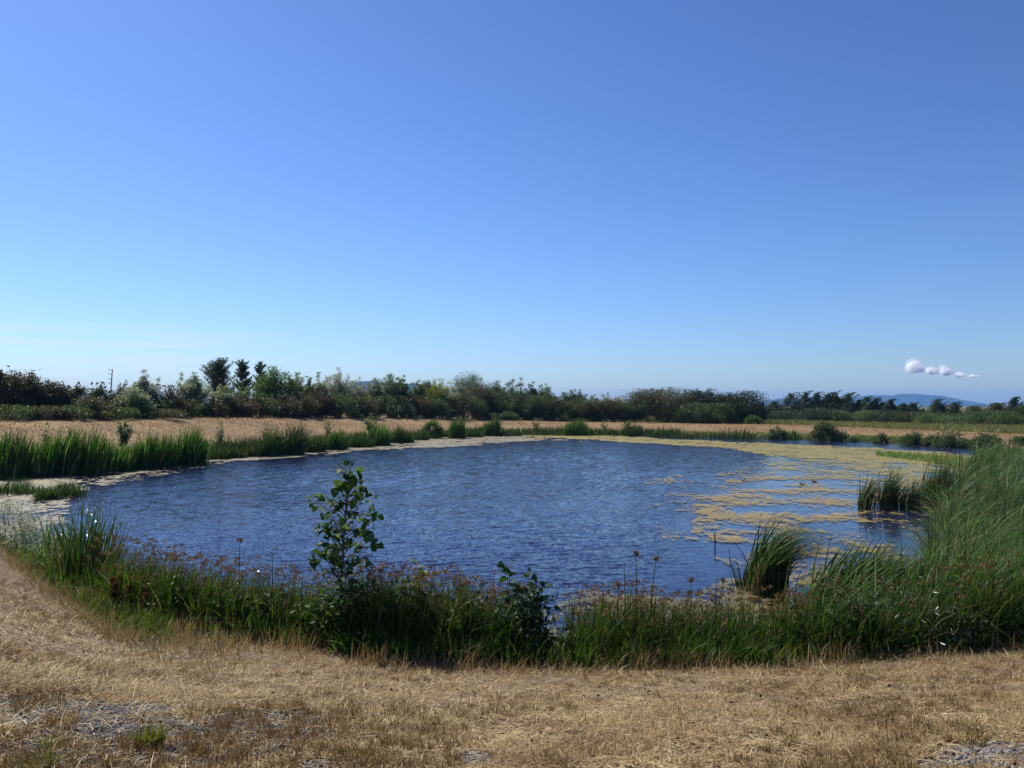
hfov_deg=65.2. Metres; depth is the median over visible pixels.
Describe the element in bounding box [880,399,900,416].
tree
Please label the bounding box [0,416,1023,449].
dry grass
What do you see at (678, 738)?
dirt clods
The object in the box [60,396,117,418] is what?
bush
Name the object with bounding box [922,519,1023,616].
cattail clump
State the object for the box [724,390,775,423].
tree
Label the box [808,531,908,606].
cattail clump
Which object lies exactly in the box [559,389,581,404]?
tree
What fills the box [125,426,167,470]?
cattail clump
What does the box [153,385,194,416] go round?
bush
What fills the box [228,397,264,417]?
shrub
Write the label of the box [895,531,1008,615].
cattail clump
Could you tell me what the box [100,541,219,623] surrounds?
sedge clump
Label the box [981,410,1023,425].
bush
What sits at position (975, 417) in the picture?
bush
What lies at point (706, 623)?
sedge clump
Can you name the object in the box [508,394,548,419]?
shrub
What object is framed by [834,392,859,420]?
tree
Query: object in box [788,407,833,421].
bush
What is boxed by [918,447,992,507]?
cattail clump
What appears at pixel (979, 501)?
cattail bed
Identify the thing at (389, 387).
tree
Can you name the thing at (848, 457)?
algae
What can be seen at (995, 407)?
tree
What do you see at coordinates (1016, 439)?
bush
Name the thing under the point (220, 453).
sedge clump
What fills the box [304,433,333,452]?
sedge clump
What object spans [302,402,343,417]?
shrub
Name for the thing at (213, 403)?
shrub
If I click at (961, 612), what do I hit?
sedge clump
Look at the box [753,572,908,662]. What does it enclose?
sedge clump
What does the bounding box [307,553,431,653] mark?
sedge clump
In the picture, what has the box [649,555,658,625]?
bulrush
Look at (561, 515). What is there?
pond water
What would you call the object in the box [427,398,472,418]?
shrub
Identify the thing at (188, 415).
green grass
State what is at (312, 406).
shrub
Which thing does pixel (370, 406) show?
shrub
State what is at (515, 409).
shrub
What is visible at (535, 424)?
sapling
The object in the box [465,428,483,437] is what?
sedge clump
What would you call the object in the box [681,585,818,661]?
sedge clump
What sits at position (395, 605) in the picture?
sedge clump
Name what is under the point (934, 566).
cattail clump
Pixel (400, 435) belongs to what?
sedge clump
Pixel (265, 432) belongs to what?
sapling
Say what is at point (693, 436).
sedge clump
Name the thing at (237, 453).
sedge clump
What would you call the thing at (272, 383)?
tree
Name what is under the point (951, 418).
bush
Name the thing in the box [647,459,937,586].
algae
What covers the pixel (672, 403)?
tree
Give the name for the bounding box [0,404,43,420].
bramble
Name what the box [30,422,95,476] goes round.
cattail clump
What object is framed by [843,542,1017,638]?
cattail clump
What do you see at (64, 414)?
bramble
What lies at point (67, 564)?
cattail clump
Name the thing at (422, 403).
shrub
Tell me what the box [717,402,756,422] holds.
shrub
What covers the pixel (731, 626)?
sedge clump
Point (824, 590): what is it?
cattail clump
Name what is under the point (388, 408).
shrub
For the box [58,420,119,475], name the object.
cattail clump
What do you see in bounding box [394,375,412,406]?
tree
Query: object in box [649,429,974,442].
shore grass
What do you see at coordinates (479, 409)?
shrub
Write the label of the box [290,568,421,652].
shrub
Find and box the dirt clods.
[1,591,1023,767]
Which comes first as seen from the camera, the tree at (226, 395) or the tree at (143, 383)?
the tree at (143, 383)
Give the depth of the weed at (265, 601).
10.06 m
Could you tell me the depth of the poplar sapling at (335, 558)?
9.79 m
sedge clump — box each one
[28,534,97,583]
[47,534,141,606]
[52,534,201,614]
[91,550,246,632]
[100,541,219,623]
[119,554,274,636]
[175,555,312,639]
[205,444,235,459]
[228,446,245,457]
[230,562,315,642]
[238,437,267,456]
[249,425,291,456]
[259,566,338,644]
[265,418,316,455]
[276,572,359,646]
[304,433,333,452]
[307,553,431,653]
[327,562,463,658]
[346,430,376,447]
[347,561,486,657]
[371,570,558,660]
[388,423,415,442]
[395,564,531,659]
[413,581,566,663]
[415,427,431,439]
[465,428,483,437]
[499,429,521,435]
[521,426,562,435]
[547,583,633,663]
[575,581,671,668]
[589,428,622,435]
[604,577,704,664]
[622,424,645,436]
[640,428,677,436]
[646,586,737,662]
[653,586,792,660]
[676,430,716,437]
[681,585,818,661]
[694,584,798,661]
[713,427,759,438]
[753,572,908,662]
[755,583,862,660]
[806,574,939,656]
[853,576,951,656]
[868,563,989,652]
[874,555,1023,650]
[932,548,1023,646]
[961,552,1023,643]
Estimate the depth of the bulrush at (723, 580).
9.59 m
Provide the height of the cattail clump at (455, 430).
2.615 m
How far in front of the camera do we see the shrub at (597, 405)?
98.33 m
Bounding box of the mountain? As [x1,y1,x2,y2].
[746,394,989,405]
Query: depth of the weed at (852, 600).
9.42 m
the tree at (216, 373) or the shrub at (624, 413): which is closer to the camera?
the tree at (216, 373)
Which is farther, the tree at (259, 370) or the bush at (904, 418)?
the bush at (904, 418)
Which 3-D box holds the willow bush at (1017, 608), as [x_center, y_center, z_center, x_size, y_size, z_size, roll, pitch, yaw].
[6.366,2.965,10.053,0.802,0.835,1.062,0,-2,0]
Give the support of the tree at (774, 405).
on the ground at (232, 428)
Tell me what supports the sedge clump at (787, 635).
on the ground at (232, 428)
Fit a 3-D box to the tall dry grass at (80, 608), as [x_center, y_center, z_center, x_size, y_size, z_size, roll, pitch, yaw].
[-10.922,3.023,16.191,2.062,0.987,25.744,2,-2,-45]
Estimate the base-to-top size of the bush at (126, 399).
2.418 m
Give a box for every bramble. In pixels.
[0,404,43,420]
[24,405,64,419]
[41,410,73,419]
[43,404,95,419]
[73,410,117,419]
[107,406,144,418]
[145,408,189,418]
[483,413,499,419]
[498,411,518,419]
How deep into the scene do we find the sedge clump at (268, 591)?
9.99 m
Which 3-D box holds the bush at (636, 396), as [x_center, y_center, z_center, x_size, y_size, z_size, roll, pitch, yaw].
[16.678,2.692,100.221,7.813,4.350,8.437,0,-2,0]
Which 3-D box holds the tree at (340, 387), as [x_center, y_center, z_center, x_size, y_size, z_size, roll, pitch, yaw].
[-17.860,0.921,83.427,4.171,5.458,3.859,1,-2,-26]
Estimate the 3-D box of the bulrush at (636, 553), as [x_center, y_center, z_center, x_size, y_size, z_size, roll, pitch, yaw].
[1.482,2.751,9.552,0.097,1.525,0.072,0,-2,15]
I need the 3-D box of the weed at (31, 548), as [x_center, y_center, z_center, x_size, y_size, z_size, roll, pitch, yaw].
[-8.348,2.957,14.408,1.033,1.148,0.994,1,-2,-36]
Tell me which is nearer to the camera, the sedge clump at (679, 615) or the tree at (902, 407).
the sedge clump at (679, 615)
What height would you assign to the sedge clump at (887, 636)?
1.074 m
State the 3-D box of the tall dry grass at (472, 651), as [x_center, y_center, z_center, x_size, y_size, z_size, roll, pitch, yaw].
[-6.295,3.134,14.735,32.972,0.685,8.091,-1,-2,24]
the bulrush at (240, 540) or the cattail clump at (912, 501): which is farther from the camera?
the cattail clump at (912, 501)
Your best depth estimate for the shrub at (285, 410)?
71.17 m
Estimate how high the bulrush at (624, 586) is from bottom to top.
1.372 m
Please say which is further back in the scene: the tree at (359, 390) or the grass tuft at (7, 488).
the tree at (359, 390)
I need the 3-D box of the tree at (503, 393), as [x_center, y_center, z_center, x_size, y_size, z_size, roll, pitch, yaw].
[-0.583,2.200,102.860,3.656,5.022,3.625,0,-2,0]
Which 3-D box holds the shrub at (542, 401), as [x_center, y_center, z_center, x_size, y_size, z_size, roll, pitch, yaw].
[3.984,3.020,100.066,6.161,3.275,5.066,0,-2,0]
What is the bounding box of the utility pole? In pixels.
[109,369,112,394]
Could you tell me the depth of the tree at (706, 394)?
97.50 m
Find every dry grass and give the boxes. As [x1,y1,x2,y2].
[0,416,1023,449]
[0,533,249,679]
[0,538,1018,675]
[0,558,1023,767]
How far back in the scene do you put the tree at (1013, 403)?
95.43 m
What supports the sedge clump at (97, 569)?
on the ground at (232, 428)
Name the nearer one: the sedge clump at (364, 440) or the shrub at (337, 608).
the shrub at (337, 608)
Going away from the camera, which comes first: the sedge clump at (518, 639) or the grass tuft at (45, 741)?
the grass tuft at (45, 741)
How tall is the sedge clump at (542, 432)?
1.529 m
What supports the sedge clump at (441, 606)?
on the ground at (232, 428)
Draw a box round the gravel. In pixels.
[0,623,1023,767]
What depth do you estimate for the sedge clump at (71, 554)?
12.78 m
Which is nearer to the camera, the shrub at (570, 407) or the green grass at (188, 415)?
the green grass at (188, 415)
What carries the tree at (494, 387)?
on the ground at (232, 428)
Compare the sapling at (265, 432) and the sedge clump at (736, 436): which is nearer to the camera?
the sapling at (265, 432)
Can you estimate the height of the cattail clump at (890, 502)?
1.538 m
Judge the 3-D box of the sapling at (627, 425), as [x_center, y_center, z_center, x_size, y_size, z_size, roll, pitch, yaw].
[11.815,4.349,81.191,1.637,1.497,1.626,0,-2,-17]
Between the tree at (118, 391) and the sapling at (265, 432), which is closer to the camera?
the sapling at (265, 432)
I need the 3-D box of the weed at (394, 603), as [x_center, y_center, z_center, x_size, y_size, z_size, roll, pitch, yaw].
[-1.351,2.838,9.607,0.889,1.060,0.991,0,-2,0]
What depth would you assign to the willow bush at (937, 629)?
9.42 m
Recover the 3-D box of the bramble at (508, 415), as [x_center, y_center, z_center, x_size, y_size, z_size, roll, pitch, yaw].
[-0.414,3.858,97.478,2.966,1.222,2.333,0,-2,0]
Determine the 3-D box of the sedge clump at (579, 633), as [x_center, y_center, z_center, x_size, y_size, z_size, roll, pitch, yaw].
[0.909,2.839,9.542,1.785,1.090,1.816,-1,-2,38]
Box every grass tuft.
[0,475,43,495]
[8,744,69,767]
[27,484,68,501]
[32,731,70,747]
[35,700,87,723]
[47,479,92,497]
[122,715,175,747]
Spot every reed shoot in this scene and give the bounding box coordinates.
[728,552,741,590]
[742,550,751,589]
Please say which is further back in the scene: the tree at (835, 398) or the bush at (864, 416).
the tree at (835, 398)
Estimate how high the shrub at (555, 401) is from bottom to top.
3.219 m
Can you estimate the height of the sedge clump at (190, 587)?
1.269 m
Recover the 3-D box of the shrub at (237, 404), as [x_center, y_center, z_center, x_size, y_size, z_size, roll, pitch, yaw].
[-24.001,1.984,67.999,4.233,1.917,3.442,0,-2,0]
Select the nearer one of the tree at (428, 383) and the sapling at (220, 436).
the sapling at (220, 436)
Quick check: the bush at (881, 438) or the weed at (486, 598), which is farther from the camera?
the bush at (881, 438)
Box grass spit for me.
[876,449,972,470]
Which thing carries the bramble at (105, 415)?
on the ground at (232, 428)
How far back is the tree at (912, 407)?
106.17 m
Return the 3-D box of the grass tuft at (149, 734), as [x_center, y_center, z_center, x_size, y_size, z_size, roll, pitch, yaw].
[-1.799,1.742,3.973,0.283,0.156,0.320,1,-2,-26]
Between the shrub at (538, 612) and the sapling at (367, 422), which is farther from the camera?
the sapling at (367, 422)
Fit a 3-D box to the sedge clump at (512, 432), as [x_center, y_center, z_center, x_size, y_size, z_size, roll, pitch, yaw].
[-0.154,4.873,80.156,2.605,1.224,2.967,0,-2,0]
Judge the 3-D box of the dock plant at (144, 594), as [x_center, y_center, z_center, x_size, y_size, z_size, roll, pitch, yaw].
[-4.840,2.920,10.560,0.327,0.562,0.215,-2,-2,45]
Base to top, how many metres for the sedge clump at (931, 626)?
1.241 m
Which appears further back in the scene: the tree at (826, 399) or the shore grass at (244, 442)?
the tree at (826, 399)
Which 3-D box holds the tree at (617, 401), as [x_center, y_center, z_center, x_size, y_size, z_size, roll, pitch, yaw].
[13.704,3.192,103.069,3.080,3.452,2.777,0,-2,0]
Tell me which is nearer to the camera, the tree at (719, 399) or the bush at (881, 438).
the bush at (881, 438)
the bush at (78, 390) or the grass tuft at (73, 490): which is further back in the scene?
the bush at (78, 390)
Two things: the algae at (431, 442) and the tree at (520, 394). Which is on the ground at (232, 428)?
the tree at (520, 394)
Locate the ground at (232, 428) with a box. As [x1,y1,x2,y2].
[0,406,1023,767]
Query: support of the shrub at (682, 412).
on the ground at (232, 428)
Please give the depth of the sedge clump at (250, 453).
46.91 m
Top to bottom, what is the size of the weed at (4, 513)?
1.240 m
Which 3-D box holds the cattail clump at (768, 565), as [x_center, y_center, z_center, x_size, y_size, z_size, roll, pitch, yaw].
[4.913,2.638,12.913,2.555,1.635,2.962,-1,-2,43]
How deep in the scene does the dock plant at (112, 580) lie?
10.89 m
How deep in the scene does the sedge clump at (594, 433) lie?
80.53 m
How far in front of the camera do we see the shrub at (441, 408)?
91.32 m
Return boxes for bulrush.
[236,538,243,594]
[616,581,620,609]
[624,569,625,613]
[632,550,639,600]
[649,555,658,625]
[687,577,694,635]
[714,576,716,620]
[717,578,726,621]
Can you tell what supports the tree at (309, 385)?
on the ground at (232, 428)
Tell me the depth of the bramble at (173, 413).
57.02 m
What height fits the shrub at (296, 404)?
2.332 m
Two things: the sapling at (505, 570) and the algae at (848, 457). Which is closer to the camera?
the sapling at (505, 570)
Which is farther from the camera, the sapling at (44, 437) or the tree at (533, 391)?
the tree at (533, 391)
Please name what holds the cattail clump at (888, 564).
in the pond water
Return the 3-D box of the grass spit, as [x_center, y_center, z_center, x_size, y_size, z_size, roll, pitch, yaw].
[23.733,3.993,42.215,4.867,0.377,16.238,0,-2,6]
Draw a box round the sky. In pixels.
[0,0,1023,405]
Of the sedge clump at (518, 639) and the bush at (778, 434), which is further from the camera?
the bush at (778, 434)
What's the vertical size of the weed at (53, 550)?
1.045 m
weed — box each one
[0,494,42,540]
[0,506,57,553]
[17,517,67,558]
[28,533,83,572]
[142,569,203,620]
[205,580,252,628]
[235,576,305,633]
[360,575,434,647]
[434,586,491,647]
[773,597,829,651]
[820,585,886,650]
[927,568,1023,642]
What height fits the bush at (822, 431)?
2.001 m
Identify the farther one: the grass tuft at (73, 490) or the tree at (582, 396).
the tree at (582, 396)
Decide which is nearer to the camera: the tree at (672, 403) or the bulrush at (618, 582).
the bulrush at (618, 582)
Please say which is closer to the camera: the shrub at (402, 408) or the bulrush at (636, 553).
the bulrush at (636, 553)
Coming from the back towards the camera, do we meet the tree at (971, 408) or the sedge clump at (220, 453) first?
the tree at (971, 408)
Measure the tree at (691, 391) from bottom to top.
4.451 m
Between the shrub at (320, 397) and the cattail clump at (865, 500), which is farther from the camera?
the shrub at (320, 397)
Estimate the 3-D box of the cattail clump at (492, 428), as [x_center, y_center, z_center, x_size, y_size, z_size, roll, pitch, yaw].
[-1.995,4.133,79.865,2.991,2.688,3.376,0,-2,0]
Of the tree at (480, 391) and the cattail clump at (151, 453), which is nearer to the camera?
the cattail clump at (151, 453)
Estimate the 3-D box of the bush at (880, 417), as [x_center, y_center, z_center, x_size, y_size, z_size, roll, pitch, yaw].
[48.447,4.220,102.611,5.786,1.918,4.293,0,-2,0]
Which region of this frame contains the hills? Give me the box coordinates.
[337,381,451,399]
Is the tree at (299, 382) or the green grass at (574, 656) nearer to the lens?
the green grass at (574, 656)
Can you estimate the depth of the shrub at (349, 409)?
78.79 m
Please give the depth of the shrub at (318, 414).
75.94 m
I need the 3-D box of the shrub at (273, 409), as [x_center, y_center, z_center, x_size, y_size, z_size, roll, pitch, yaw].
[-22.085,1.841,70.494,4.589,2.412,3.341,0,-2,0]
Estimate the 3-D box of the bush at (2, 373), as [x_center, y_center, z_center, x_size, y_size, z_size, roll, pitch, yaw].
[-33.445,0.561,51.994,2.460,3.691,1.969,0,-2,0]
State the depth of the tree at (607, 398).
103.14 m
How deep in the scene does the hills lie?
3194.95 m
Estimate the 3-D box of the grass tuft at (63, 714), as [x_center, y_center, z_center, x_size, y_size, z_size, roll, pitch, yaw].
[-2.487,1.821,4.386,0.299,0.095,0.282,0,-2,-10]
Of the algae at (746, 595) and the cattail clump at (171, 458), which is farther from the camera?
the cattail clump at (171, 458)
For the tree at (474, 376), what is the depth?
108.80 m
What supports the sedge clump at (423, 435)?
on the ground at (232, 428)
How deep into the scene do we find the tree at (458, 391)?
100.05 m
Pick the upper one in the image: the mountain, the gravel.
the mountain
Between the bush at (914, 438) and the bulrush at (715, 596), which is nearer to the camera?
the bulrush at (715, 596)
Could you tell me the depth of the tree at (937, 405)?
103.59 m
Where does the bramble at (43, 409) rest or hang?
on the ground at (232, 428)
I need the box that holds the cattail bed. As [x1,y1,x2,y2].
[811,434,1023,650]
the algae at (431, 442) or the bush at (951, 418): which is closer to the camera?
the algae at (431, 442)
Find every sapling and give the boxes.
[41,422,50,446]
[112,418,135,446]
[215,421,225,443]
[260,423,274,437]
[302,460,383,611]
[321,419,335,434]
[363,413,376,430]
[403,559,437,621]
[496,561,519,645]
[531,418,540,427]
[618,420,637,429]
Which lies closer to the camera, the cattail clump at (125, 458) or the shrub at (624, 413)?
the cattail clump at (125, 458)
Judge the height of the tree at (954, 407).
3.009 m
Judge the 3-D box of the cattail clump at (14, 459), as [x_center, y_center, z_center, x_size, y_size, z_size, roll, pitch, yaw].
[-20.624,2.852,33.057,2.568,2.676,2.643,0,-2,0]
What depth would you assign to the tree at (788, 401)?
115.79 m
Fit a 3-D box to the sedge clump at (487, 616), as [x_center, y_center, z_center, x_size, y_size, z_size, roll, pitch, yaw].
[-0.377,2.790,9.662,2.477,1.193,2.356,1,-2,-41]
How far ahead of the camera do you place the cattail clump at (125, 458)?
36.59 m
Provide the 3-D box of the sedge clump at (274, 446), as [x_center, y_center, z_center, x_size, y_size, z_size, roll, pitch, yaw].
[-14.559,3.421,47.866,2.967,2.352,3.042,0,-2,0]
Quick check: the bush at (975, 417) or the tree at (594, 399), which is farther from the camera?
the tree at (594, 399)
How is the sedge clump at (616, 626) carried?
on the ground at (232, 428)
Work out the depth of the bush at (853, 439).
67.54 m
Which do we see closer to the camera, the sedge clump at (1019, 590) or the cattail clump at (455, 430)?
the sedge clump at (1019, 590)
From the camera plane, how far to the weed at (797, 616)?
9.45 m
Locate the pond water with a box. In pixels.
[0,435,1014,660]
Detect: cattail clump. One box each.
[0,425,38,480]
[20,424,77,477]
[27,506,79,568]
[29,486,141,584]
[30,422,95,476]
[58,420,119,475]
[109,440,147,471]
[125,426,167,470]
[146,431,183,467]
[172,421,214,465]
[321,426,351,449]
[366,421,393,445]
[444,415,468,438]
[479,415,503,435]
[562,417,590,435]
[732,500,861,598]
[781,427,801,439]
[782,547,928,637]
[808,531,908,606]
[841,531,938,602]
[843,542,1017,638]
[857,466,904,509]
[871,546,946,590]
[873,462,928,509]
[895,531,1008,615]
[898,474,930,509]
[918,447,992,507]
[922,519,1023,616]
[951,526,1023,617]
[972,528,1023,593]
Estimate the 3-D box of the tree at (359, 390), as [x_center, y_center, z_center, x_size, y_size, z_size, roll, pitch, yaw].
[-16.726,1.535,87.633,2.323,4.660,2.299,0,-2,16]
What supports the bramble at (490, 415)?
on the ground at (232, 428)
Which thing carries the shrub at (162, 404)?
on the ground at (232, 428)
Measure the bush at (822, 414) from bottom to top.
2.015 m
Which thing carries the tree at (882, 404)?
on the ground at (232, 428)
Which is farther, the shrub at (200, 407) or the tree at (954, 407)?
the tree at (954, 407)
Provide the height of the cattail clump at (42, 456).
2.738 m
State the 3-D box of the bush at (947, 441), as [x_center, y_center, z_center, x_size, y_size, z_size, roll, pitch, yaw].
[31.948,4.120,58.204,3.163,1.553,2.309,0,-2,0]
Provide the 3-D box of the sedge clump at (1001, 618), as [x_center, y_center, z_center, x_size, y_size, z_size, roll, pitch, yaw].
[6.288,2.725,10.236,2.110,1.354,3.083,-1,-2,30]
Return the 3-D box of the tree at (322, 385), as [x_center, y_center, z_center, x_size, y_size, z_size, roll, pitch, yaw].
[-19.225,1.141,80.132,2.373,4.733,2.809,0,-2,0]
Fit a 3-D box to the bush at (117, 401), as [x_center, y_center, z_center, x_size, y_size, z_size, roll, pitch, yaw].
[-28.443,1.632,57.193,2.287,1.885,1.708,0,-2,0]
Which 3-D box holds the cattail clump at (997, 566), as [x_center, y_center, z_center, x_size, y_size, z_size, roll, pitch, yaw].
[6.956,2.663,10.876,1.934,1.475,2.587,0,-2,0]
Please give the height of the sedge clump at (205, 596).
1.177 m
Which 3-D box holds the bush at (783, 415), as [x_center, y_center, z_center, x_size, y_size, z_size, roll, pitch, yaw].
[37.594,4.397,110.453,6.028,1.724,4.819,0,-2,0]
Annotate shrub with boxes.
[151,398,184,417]
[176,398,213,416]
[184,398,231,417]
[216,397,249,417]
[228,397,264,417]
[237,391,286,416]
[262,402,304,417]
[265,393,305,417]
[274,391,323,417]
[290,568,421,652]
[300,403,326,417]
[301,388,342,416]
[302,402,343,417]
[320,392,366,417]
[336,394,381,417]
[360,395,404,417]
[375,394,417,417]
[397,394,434,417]
[410,398,455,418]
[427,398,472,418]
[448,393,488,418]
[467,394,507,419]
[482,568,568,663]
[484,395,528,419]
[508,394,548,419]
[519,395,564,420]
[537,396,579,420]
[555,397,601,421]
[573,399,617,421]
[589,400,634,421]
[607,399,654,421]
[670,402,718,422]
[690,402,741,423]
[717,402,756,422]
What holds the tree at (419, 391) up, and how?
on the ground at (232, 428)
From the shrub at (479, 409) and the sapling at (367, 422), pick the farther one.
the shrub at (479, 409)
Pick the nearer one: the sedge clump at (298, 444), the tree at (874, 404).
the sedge clump at (298, 444)
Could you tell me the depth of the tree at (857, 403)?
111.33 m
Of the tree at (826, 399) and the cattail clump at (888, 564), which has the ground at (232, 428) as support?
the tree at (826, 399)
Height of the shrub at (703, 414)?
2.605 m
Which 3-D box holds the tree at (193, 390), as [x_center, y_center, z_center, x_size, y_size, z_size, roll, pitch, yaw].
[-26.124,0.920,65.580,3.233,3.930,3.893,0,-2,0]
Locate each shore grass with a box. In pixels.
[35,423,683,472]
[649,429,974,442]
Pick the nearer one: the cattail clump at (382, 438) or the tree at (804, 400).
the cattail clump at (382, 438)
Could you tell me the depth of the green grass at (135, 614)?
10.41 m
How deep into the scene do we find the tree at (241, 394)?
69.76 m
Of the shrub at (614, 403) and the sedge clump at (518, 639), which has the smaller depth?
the sedge clump at (518, 639)
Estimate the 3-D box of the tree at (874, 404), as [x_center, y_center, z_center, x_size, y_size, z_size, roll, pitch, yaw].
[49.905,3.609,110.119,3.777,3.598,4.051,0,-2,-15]
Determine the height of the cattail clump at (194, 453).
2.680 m
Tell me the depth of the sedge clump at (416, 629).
9.26 m
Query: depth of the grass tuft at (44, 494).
25.38 m
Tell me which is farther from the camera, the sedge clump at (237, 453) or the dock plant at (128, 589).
the sedge clump at (237, 453)
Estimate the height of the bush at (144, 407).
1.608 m
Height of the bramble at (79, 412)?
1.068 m
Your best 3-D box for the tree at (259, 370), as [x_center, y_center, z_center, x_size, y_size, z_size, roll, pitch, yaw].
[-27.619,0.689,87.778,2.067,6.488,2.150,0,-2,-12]
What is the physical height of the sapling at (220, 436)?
1.881 m
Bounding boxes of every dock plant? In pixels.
[108,576,122,606]
[123,581,135,610]
[135,583,151,612]
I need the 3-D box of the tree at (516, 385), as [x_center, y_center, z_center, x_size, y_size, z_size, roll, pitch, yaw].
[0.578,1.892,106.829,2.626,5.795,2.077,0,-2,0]
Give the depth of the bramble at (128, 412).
54.02 m
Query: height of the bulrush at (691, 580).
1.205 m
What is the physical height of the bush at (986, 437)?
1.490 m
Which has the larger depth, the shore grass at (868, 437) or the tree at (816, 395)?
the tree at (816, 395)
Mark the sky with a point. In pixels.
(778, 198)
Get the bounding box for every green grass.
[0,529,183,640]
[0,530,1023,668]
[1,412,244,418]
[640,418,1023,433]
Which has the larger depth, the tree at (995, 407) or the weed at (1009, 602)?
the tree at (995, 407)
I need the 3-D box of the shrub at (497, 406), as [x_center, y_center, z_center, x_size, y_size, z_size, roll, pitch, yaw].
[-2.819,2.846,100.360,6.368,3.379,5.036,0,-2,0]
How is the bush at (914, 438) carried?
on the ground at (232, 428)
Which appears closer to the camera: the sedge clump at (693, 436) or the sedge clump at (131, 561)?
the sedge clump at (131, 561)
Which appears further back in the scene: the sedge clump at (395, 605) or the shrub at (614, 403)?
the shrub at (614, 403)
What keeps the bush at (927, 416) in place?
on the ground at (232, 428)
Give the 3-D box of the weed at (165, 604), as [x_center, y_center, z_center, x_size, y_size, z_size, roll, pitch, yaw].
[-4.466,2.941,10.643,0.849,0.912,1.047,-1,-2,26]
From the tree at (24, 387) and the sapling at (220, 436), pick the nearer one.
the sapling at (220, 436)
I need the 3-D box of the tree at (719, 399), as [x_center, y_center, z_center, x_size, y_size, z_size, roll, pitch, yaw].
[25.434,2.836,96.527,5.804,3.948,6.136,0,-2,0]
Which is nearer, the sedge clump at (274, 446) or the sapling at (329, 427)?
the sedge clump at (274, 446)
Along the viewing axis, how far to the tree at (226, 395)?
67.02 m
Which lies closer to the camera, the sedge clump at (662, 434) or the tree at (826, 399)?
the sedge clump at (662, 434)
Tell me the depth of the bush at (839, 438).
68.52 m
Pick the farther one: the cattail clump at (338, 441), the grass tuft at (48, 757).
the cattail clump at (338, 441)
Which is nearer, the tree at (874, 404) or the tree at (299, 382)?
the tree at (299, 382)
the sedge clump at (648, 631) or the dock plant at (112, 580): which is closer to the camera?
the sedge clump at (648, 631)
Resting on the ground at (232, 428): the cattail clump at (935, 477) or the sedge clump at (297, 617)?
the sedge clump at (297, 617)
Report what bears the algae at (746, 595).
on the pond water
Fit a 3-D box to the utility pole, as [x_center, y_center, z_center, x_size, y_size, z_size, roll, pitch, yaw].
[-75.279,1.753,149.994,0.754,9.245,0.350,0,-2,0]
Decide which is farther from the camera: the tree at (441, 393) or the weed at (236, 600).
the tree at (441, 393)
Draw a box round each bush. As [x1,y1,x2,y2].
[0,365,14,407]
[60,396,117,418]
[68,381,92,411]
[88,381,115,409]
[105,394,125,411]
[106,386,157,417]
[126,397,155,417]
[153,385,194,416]
[422,420,444,438]
[743,415,762,423]
[766,410,798,419]
[766,426,787,438]
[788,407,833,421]
[806,421,840,440]
[809,408,853,420]
[824,411,856,421]
[830,431,849,440]
[842,437,862,441]
[843,572,1012,652]
[849,410,886,422]
[867,410,911,422]
[870,432,891,442]
[890,411,922,422]
[897,431,925,444]
[910,412,947,423]
[920,433,934,445]
[929,430,968,447]
[931,414,966,424]
[957,411,1000,424]
[963,432,1004,448]
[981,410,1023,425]
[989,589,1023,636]
[1007,436,1023,445]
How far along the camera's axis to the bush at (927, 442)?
60.17 m
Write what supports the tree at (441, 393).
on the ground at (232, 428)
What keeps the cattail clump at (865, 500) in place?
in the pond water
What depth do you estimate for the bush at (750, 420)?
91.65 m
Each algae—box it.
[0,436,542,532]
[522,435,970,485]
[547,578,803,649]
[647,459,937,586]
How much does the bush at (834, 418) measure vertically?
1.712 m
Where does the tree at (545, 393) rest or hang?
on the ground at (232, 428)
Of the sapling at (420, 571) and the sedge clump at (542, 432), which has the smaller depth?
the sapling at (420, 571)
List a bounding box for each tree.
[0,369,47,418]
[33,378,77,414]
[111,379,128,400]
[131,369,162,401]
[175,372,214,415]
[199,357,240,401]
[209,384,235,415]
[231,386,253,416]
[233,359,252,398]
[248,366,299,416]
[251,361,266,393]
[286,372,308,399]
[302,375,316,393]
[312,372,331,396]
[321,367,357,408]
[349,377,365,395]
[363,377,384,417]
[378,372,406,416]
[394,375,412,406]
[407,379,429,403]
[415,378,437,413]
[424,378,454,417]
[447,382,469,418]
[450,371,483,418]
[459,380,498,418]
[485,381,504,396]
[495,381,515,403]
[507,387,535,419]
[508,377,523,389]
[525,381,537,400]
[537,383,558,418]
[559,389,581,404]
[572,389,587,418]
[585,394,597,420]
[595,392,613,420]
[609,396,624,420]
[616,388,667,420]
[637,387,700,422]
[670,388,703,419]
[689,388,722,420]
[701,391,743,422]
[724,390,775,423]
[767,400,786,416]
[775,392,801,417]
[791,391,817,416]
[803,391,825,419]
[818,392,838,411]
[826,390,844,410]
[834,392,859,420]
[850,399,862,416]
[857,395,873,418]
[865,397,881,416]
[875,401,888,411]
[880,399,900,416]
[886,403,910,419]
[903,402,923,420]
[922,398,949,419]
[944,402,963,414]
[956,405,984,417]
[968,402,1008,422]
[1001,396,1023,421]
[1012,405,1023,418]

